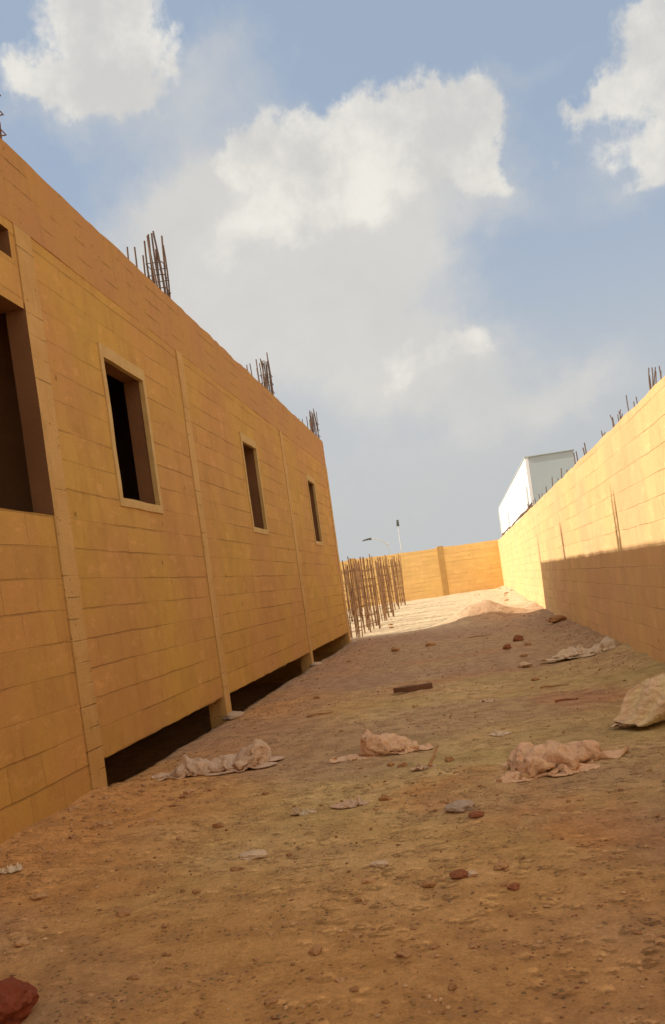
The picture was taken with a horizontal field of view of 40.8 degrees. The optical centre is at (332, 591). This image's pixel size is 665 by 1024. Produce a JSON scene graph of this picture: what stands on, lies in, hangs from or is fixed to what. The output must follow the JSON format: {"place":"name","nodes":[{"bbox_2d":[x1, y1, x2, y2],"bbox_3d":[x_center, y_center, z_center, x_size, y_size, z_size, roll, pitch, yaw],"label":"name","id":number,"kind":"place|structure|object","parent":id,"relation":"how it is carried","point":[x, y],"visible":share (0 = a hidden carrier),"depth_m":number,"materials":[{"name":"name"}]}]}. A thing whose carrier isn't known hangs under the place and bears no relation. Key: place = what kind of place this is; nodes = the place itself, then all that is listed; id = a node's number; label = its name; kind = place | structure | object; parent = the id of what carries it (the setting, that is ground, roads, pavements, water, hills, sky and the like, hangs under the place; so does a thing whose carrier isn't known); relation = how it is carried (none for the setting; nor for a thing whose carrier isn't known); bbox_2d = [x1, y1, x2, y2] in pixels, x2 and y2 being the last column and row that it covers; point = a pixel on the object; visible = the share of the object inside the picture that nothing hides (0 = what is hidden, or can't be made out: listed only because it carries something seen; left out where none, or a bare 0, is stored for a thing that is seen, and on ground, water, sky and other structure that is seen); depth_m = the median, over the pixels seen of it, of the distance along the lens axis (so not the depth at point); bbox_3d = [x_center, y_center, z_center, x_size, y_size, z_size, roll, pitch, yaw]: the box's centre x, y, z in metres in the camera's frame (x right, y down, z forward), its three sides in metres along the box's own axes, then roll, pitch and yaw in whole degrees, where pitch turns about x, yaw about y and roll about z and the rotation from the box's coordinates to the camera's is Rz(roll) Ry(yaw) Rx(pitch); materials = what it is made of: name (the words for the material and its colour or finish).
{"place":"outdoors","nodes":[
{"label":"outdoors","id":0,"kind":"place"},
{"bbox_2d":[0,586,664,1023],"bbox_3d":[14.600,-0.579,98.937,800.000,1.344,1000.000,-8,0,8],"label":"ground","id":1,"kind":"structure","parent":0,"point":[78,980],"depth_m":4.39,"materials":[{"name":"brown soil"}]},
{"bbox_2d":[0,862,22,873],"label":"paper scrap","id":2,"kind":"object","parent":1,"relation":"on","point":[12,869],"visible":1,"depth_m":4.86,"materials":[{"name":"paper"}]},
{"bbox_2d":[0,976,38,1023],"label":"clod","id":3,"kind":"object","parent":1,"relation":"on","point":[19,1000],"visible":1,"depth_m":2.98,"materials":[{"name":"red stone"}]},
{"bbox_2d":[14,937,29,946],"bbox_3d":[-1.302,1.473,3.746,0.065,0.041,0.071,-8,0,-23],"label":"clod","id":4,"kind":"object","parent":1,"relation":"on","point":[22,941],"visible":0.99,"depth_m":3.73,"materials":[{"name":"brown soil"}]},
{"bbox_2d":[29,892,47,899],"bbox_3d":[-1.444,1.498,4.391,0.071,0.029,0.077,-8,0,-43],"label":"stone","id":5,"kind":"object","parent":1,"relation":"on","point":[41,895],"visible":1,"depth_m":4.38,"materials":[{"name":"beige stone"}]},
{"bbox_2d":[66,806,78,810],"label":"clod","id":6,"kind":"object","parent":1,"relation":"on","point":[73,808],"visible":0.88,"depth_m":6.24,"materials":[{"name":"brown soil"}]},
{"bbox_2d":[69,834,78,838],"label":"clod","id":7,"kind":"object","parent":1,"relation":"on","point":[74,836],"visible":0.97,"depth_m":5.52,"materials":[{"name":"brown soil"}]},
{"bbox_2d":[93,822,102,826],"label":"clod","id":8,"kind":"object","parent":1,"relation":"on","point":[97,824],"visible":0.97,"depth_m":5.78,"materials":[{"name":"brown soil"}]},
{"bbox_2d":[102,821,112,826],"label":"clod","id":9,"kind":"object","parent":1,"relation":"on","point":[107,823],"visible":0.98,"depth_m":5.75,"materials":[{"name":"brown soil"}]},
{"bbox_2d":[106,857,113,861],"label":"clod","id":10,"kind":"object","parent":1,"relation":"on","point":[109,859],"visible":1,"depth_m":4.90,"materials":[{"name":"brown soil"}]},
{"bbox_2d":[116,908,130,916],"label":"clod","id":11,"kind":"object","parent":1,"relation":"on","point":[123,912],"visible":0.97,"depth_m":3.99,"materials":[{"name":"brown soil"}]},
{"bbox_2d":[126,974,139,979],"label":"clod","id":12,"kind":"object","parent":1,"relation":"on","point":[134,977],"visible":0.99,"depth_m":3.23,"materials":[{"name":"brown soil"}]},
{"bbox_2d":[161,923,169,927],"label":"clod","id":13,"kind":"object","parent":1,"relation":"on","point":[164,925],"visible":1,"depth_m":3.75,"materials":[{"name":"brown soil"}]},
{"bbox_2d":[0,95,350,843],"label":"unfinished building","id":14,"kind":"structure","parent":1,"relation":"on","point":[168,549],"depth_m":8.38,"materials":[{"name":"brick"}]},
{"bbox_2d":[174,983,181,989],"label":"clod","id":15,"kind":"object","parent":1,"relation":"on","point":[178,986],"visible":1,"depth_m":3.10,"materials":[{"name":"brown soil"}]},
{"bbox_2d":[183,789,195,793],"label":"clod","id":16,"kind":"object","parent":1,"relation":"on","point":[189,791],"visible":0.91,"depth_m":6.48,"materials":[{"name":"brown soil"}]},
{"bbox_2d":[192,890,200,893],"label":"clod","id":17,"kind":"object","parent":1,"relation":"on","point":[196,891],"visible":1,"depth_m":4.16,"materials":[{"name":"brown soil"}]},
{"bbox_2d":[195,1009,203,1015],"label":"clod","id":18,"kind":"object","parent":1,"relation":"on","point":[199,1012],"visible":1,"depth_m":2.89,"materials":[{"name":"brown soil"}]},
{"bbox_2d":[203,787,216,791],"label":"clod","id":19,"kind":"object","parent":1,"relation":"on","point":[209,789],"visible":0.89,"depth_m":6.46,"materials":[{"name":"brown soil"}]},
{"bbox_2d":[151,738,284,780],"bbox_3d":[-0.938,1.340,7.210,1.073,0.207,0.503,-8,0,0],"label":"cement bag","id":20,"kind":"object","parent":1,"relation":"on","point":[256,754],"visible":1,"depth_m":7.11,"materials":[{"name":"grey paper"}]},
{"bbox_2d":[212,822,224,827],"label":"clod","id":21,"kind":"object","parent":1,"relation":"on","point":[219,825],"visible":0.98,"depth_m":5.37,"materials":[{"name":"brown soil"}]},
{"bbox_2d":[230,867,240,871],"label":"clod","id":22,"kind":"object","parent":1,"relation":"on","point":[234,869],"visible":1,"depth_m":4.45,"materials":[{"name":"brown soil"}]},
{"bbox_2d":[237,849,267,859],"bbox_3d":[-0.417,1.371,4.657,0.146,0.045,0.132,-8,0,-17],"label":"stone","id":23,"kind":"object","parent":1,"relation":"on","point":[254,854],"visible":1,"depth_m":4.62,"materials":[{"name":"beige stone"}]},
{"bbox_2d":[264,997,277,1006],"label":"clod","id":24,"kind":"object","parent":1,"relation":"on","point":[270,1001],"visible":1,"depth_m":2.91,"materials":[{"name":"brown soil"}]},
{"bbox_2d":[290,807,315,815],"bbox_3d":[-0.182,1.314,5.380,0.165,0.049,0.095,-8,0,6],"label":"paper scrap","id":25,"kind":"object","parent":1,"relation":"on","point":[296,811],"visible":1,"depth_m":5.36,"materials":[{"name":"paper"}]},
{"bbox_2d":[308,944,321,955],"bbox_3d":[-0.065,1.325,3.294,0.050,0.039,0.066,-8,0,22],"label":"clod","id":26,"kind":"object","parent":1,"relation":"on","point":[315,950],"visible":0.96,"depth_m":3.28,"materials":[{"name":"brown soil"}]},
{"bbox_2d":[306,711,332,716],"bbox_3d":[-0.136,1.321,9.650,0.309,0.029,0.062,-8,0,-17],"label":"stick","id":27,"kind":"object","parent":1,"relation":"on","point":[310,715],"visible":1,"depth_m":9.64,"materials":[{"name":"brown wood"}]},
{"bbox_2d":[335,976,344,982],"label":"clod","id":28,"kind":"object","parent":1,"relation":"on","point":[340,979],"visible":1,"depth_m":2.99,"materials":[{"name":"brown soil"}]},
{"bbox_2d":[341,564,352,621],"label":"rebar column","id":29,"kind":"structure","parent":1,"relation":"on","point":[350,611],"depth_m":32.43,"materials":[{"name":"metal"}]},
{"bbox_2d":[344,1011,352,1016],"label":"clod","id":30,"kind":"object","parent":1,"relation":"on","point":[348,1013],"visible":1,"depth_m":2.74,"materials":[{"name":"brown soil"}]},
{"bbox_2d":[330,796,368,808],"bbox_3d":[0.103,1.271,5.398,0.191,0.038,0.183,-8,0,-34],"label":"paper scrap","id":31,"kind":"object","parent":1,"relation":"on","point":[349,803],"visible":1,"depth_m":5.39,"materials":[{"name":"beige paper"}]},
{"bbox_2d":[341,556,362,638],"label":"rebar column","id":32,"kind":"structure","parent":1,"relation":"on","point":[353,609],"depth_m":23.72,"materials":[{"name":"metal"}]},
{"bbox_2d":[345,564,360,616],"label":"rebar column","id":33,"kind":"structure","parent":1,"relation":"on","point":[351,589],"depth_m":35.12,"materials":[{"name":"metal"}]},
{"bbox_2d":[350,986,358,991],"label":"clod","id":34,"kind":"object","parent":1,"relation":"on","point":[354,988],"visible":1,"depth_m":2.89,"materials":[{"name":"brown soil"}]},
{"bbox_2d":[353,933,362,938],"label":"clod","id":35,"kind":"object","parent":1,"relation":"on","point":[357,935],"visible":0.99,"depth_m":3.37,"materials":[{"name":"brown soil"}]},
{"bbox_2d":[346,557,370,633],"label":"rebar column","id":36,"kind":"structure","parent":1,"relation":"on","point":[362,580],"depth_m":24.99,"materials":[{"name":"metal"}]},
{"bbox_2d":[355,560,369,610],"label":"rebar column","id":37,"kind":"structure","parent":1,"relation":"on","point":[359,584],"depth_m":38.44,"materials":[{"name":"metal"}]},
{"bbox_2d":[357,558,377,626],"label":"rebar column","id":38,"kind":"structure","parent":1,"relation":"on","point":[372,595],"depth_m":28.30,"materials":[{"name":"metal"}]},
{"bbox_2d":[361,877,376,883],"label":"clod","id":39,"kind":"object","parent":1,"relation":"on","point":[369,880],"visible":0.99,"depth_m":3.96,"materials":[{"name":"brown soil"}]},
{"bbox_2d":[358,554,380,630],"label":"rebar column","id":40,"kind":"structure","parent":1,"relation":"on","point":[374,590],"depth_m":26.59,"materials":[{"name":"metal"}]},
{"bbox_2d":[362,538,389,554],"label":"street lamp","id":41,"kind":"object","parent":1,"relation":"on","point":[377,539],"visible":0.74,"depth_m":74.97,"materials":[{"name":"metal"}]},
{"bbox_2d":[366,558,386,620],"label":"rebar column","id":42,"kind":"structure","parent":1,"relation":"on","point":[382,596],"depth_m":30.26,"materials":[{"name":"metal"}]},
{"bbox_2d":[370,860,388,866],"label":"stone","id":43,"kind":"object","parent":1,"relation":"on","point":[380,863],"visible":1,"depth_m":4.15,"materials":[{"name":"beige stone"}]},
{"bbox_2d":[329,729,432,762],"bbox_3d":[0.366,1.174,6.960,0.811,0.186,0.364,-8,0,0],"label":"paper bag","id":44,"kind":"object","parent":1,"relation":"on","point":[376,745],"visible":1,"depth_m":6.86,"materials":[{"name":"beige paper"}]},
{"bbox_2d":[375,557,391,612],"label":"rebar column","id":45,"kind":"structure","parent":1,"relation":"on","point":[389,602],"depth_m":34.36,"materials":[{"name":"metal"}]},
{"bbox_2d":[375,555,393,616],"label":"rebar column","id":46,"kind":"structure","parent":1,"relation":"on","point":[390,595],"depth_m":32.26,"materials":[{"name":"metal"}]},
{"bbox_2d":[378,795,391,800],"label":"clod","id":47,"kind":"object","parent":1,"relation":"on","point":[384,798],"visible":0.89,"depth_m":5.40,"materials":[{"name":"brown soil"}]},
{"bbox_2d":[383,559,399,609],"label":"rebar column","id":48,"kind":"structure","parent":1,"relation":"on","point":[392,591],"depth_m":36.68,"materials":[{"name":"metal"}]},
{"bbox_2d":[391,647,399,651],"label":"clod","id":49,"kind":"object","parent":1,"relation":"on","point":[393,649],"visible":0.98,"depth_m":16.93,"materials":[{"name":"brown soil"}]},
{"bbox_2d":[390,557,403,603],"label":"rebar column","id":50,"kind":"structure","parent":1,"relation":"on","point":[400,590],"depth_m":41.70,"materials":[{"name":"metal"}]},
{"bbox_2d":[390,555,405,605],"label":"rebar column","id":51,"kind":"structure","parent":1,"relation":"on","point":[401,576],"depth_m":39.10,"materials":[{"name":"metal"}]},
{"bbox_2d":[396,520,401,552],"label":"street lamp","id":52,"kind":"object","parent":1,"relation":"on","point":[397,522],"visible":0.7,"depth_m":74.97,"materials":[{"name":"metal"}]},
{"bbox_2d":[397,762,407,767],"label":"clod","id":53,"kind":"object","parent":1,"relation":"on","point":[403,764],"visible":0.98,"depth_m":6.30,"materials":[{"name":"brown soil"}]},
{"bbox_2d":[395,948,410,957],"bbox_3d":[0.252,1.270,3.128,0.062,0.032,0.049,-8,0,41],"label":"clod","id":54,"kind":"object","parent":1,"relation":"on","point":[404,953],"visible":1,"depth_m":3.12,"materials":[{"name":"brown soil"}]},
{"bbox_2d":[393,682,432,692],"bbox_3d":[0.950,1.139,10.555,0.472,0.069,0.104,-8,0,-3],"label":"timber offcut","id":55,"kind":"object","parent":1,"relation":"on","point":[410,688],"visible":1,"depth_m":10.51,"materials":[{"name":"brown wood"}]},
{"bbox_2d":[340,539,503,608],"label":"boundary wall","id":56,"kind":"structure","parent":1,"relation":"on","point":[438,571],"depth_m":46.50,"materials":[{"name":"brick"}]},
{"bbox_2d":[410,763,436,769],"bbox_3d":[0.621,1.186,6.080,0.195,0.033,0.100,-8,0,11],"label":"paper scrap","id":57,"kind":"object","parent":1,"relation":"on","point":[419,766],"visible":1,"depth_m":6.08,"materials":[{"name":"beige paper"}]},
{"bbox_2d":[421,879,436,887],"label":"clod","id":58,"kind":"object","parent":1,"relation":"on","point":[427,883],"visible":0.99,"depth_m":3.81,"materials":[{"name":"brown soil"}]},
{"bbox_2d":[425,642,435,645],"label":"clod","id":59,"kind":"object","parent":1,"relation":"on","point":[430,644],"visible":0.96,"depth_m":17.23,"materials":[{"name":"brown soil"}]},
{"bbox_2d":[428,745,438,765],"bbox_3d":[0.687,1.116,6.071,0.105,0.132,0.033,-8,0,-29],"label":"stick","id":60,"kind":"object","parent":1,"relation":"on","point":[432,758],"visible":1,"depth_m":6.06,"materials":[{"name":"brown wood"}]},
{"bbox_2d":[428,943,439,948],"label":"clod","id":61,"kind":"object","parent":1,"relation":"on","point":[434,946],"visible":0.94,"depth_m":3.15,"materials":[{"name":"brown soil"}]},
{"bbox_2d":[445,757,454,761],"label":"clod","id":62,"kind":"object","parent":1,"relation":"on","point":[448,759],"visible":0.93,"depth_m":6.21,"materials":[{"name":"brown soil"}]},
{"bbox_2d":[448,983,456,990],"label":"clod","id":63,"kind":"object","parent":1,"relation":"on","point":[452,987],"visible":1,"depth_m":2.83,"materials":[{"name":"brown soil"}]},
{"bbox_2d":[449,869,467,878],"bbox_3d":[0.548,1.226,3.878,0.081,0.041,0.069,-8,0,8],"label":"clod","id":64,"kind":"object","parent":1,"relation":"on","point":[460,874],"visible":1,"depth_m":3.86,"materials":[{"name":"brown soil"}]},
{"bbox_2d":[444,800,475,812],"bbox_3d":[0.704,1.189,4.929,0.166,0.070,0.131,-8,0,28],"label":"stone","id":65,"kind":"object","parent":1,"relation":"on","point":[459,806],"visible":1,"depth_m":4.89,"materials":[{"name":"beige stone"}]},
{"bbox_2d":[468,870,477,876],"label":"stone","id":66,"kind":"object","parent":1,"relation":"on","point":[471,873],"visible":1,"depth_m":3.86,"materials":[{"name":"beige stone"}]},
{"bbox_2d":[468,942,479,949],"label":"clod","id":67,"kind":"object","parent":1,"relation":"on","point":[475,945],"visible":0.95,"depth_m":3.13,"materials":[{"name":"brown soil"}]},
{"bbox_2d":[468,811,484,817],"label":"clod","id":68,"kind":"object","parent":1,"relation":"on","point":[474,814],"visible":1,"depth_m":4.73,"materials":[{"name":"brown soil"}]},
{"bbox_2d":[479,697,497,701],"bbox_3d":[1.554,1.076,8.922,0.216,0.038,0.177,-8,0,21],"label":"paper scrap","id":69,"kind":"object","parent":1,"relation":"on","point":[490,699],"visible":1,"depth_m":8.88,"materials":[{"name":"beige paper"}]},
{"bbox_2d":[489,729,510,735],"bbox_3d":[1.321,1.104,7.044,0.167,0.042,0.156,-8,0,-34],"label":"paper scrap","id":70,"kind":"object","parent":1,"relation":"on","point":[495,732],"visible":1,"depth_m":7.04,"materials":[{"name":"paper"}]},
{"bbox_2d":[493,861,508,869],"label":"clod","id":71,"kind":"object","parent":1,"relation":"on","point":[501,865],"visible":1,"depth_m":3.90,"materials":[{"name":"brown soil"}]},
{"bbox_2d":[500,880,508,886],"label":"clod","id":72,"kind":"object","parent":1,"relation":"on","point":[504,884],"visible":0.93,"depth_m":3.70,"materials":[{"name":"brown soil"}]},
{"bbox_2d":[503,644,511,649],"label":"clod","id":73,"kind":"object","parent":1,"relation":"on","point":[506,646],"visible":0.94,"depth_m":14.01,"materials":[{"name":"brown soil"}]},
{"bbox_2d":[506,981,514,985],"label":"clod","id":74,"kind":"object","parent":1,"relation":"on","point":[509,983],"visible":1,"depth_m":2.81,"materials":[{"name":"brown soil"}]},
{"bbox_2d":[508,911,516,916],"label":"clod","id":75,"kind":"object","parent":1,"relation":"on","point":[511,913],"visible":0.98,"depth_m":3.37,"materials":[{"name":"brown soil"}]},
{"bbox_2d":[507,882,519,890],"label":"clod","id":76,"kind":"object","parent":1,"relation":"on","point":[514,886],"visible":1,"depth_m":3.65,"materials":[{"name":"brown soil"}]},
{"bbox_2d":[513,635,523,641],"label":"stone","id":77,"kind":"object","parent":1,"relation":"on","point":[517,638],"visible":0.9,"depth_m":15.32,"materials":[{"name":"brown stone"}]},
{"bbox_2d":[515,662,532,667],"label":"stone","id":78,"kind":"object","parent":1,"relation":"on","point":[523,665],"visible":1,"depth_m":11.48,"materials":[{"name":"beige stone"}]},
{"bbox_2d":[498,449,574,534],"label":"prefabricated building","id":79,"kind":"structure","parent":1,"relation":"on","point":[534,475],"depth_m":32.98,"materials":[{"name":"metal"}]},
{"bbox_2d":[540,684,568,687],"bbox_3d":[2.335,0.989,9.404,0.305,0.029,0.060,-8,0,0],"label":"stick","id":80,"kind":"object","parent":1,"relation":"on","point":[553,685],"visible":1,"depth_m":9.40,"materials":[{"name":"brown wood"}]},
{"bbox_2d":[547,615,566,622],"bbox_3d":[4.464,0.547,17.781,0.372,0.170,0.336,-8,0,-37],"label":"clod","id":81,"kind":"object","parent":1,"relation":"on","point":[555,618],"visible":0.97,"depth_m":17.67,"materials":[{"name":"brown soil"}]},
{"bbox_2d":[494,739,628,783],"bbox_3d":[1.391,1.032,5.686,1.060,0.169,0.638,-8,0,0],"label":"paper bag","id":82,"kind":"object","parent":1,"relation":"on","point":[552,758],"visible":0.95,"depth_m":5.56,"materials":[{"name":"beige paper"}]},
{"bbox_2d":[519,772,531,778],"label":"clod","id":83,"kind":"object","parent":82,"relation":"on","point":[527,775],"visible":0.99,"depth_m":5.41,"materials":[{"name":"brown soil"}]},
{"bbox_2d":[555,698,577,701],"bbox_3d":[2.183,1.008,8.342,0.228,0.029,0.046,-8,0,-9],"label":"stick","id":84,"kind":"object","parent":1,"relation":"on","point":[558,700],"visible":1,"depth_m":8.33,"materials":[{"name":"brown wood"}]},
{"bbox_2d":[539,636,620,661],"bbox_3d":[3.378,0.737,11.816,1.410,0.180,0.746,-8,0,0],"label":"plastic bag","id":85,"kind":"object","parent":1,"relation":"on","point":[606,643],"visible":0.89,"depth_m":11.63,"materials":[{"name":"beige plastic"}]},
{"bbox_2d":[498,366,664,662],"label":"boundary wall","id":86,"kind":"structure","parent":1,"relation":"on","point":[582,541],"depth_m":11.59,"materials":[{"name":"brick"}]},
{"bbox_2d":[501,502,533,536],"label":"steel bars","id":87,"kind":"object","parent":86,"relation":"on","point":[522,514],"visible":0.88,"depth_m":28.69,"materials":[{"name":"metal"}]},
{"bbox_2d":[611,673,664,726],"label":"woven sack","id":88,"kind":"object","parent":1,"relation":"on","point":[643,704],"visible":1,"depth_m":6.56,"materials":[{"name":"beige fabric"}]},
{"bbox_2d":[633,930,642,934],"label":"clod","id":89,"kind":"object","parent":1,"relation":"on","point":[638,932],"visible":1,"depth_m":3.07,"materials":[{"name":"brown soil"}]},
{"bbox_2d":[654,938,664,944],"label":"clod","id":90,"kind":"object","parent":1,"relation":"on","point":[657,941],"visible":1,"depth_m":2.96,"materials":[{"name":"brown soil"}]},
{"bbox_2d":[0,0,664,561],"label":"sky","id":91,"kind":"structure","parent":0,"point":[438,226],"materials":[{"name":"blue"}]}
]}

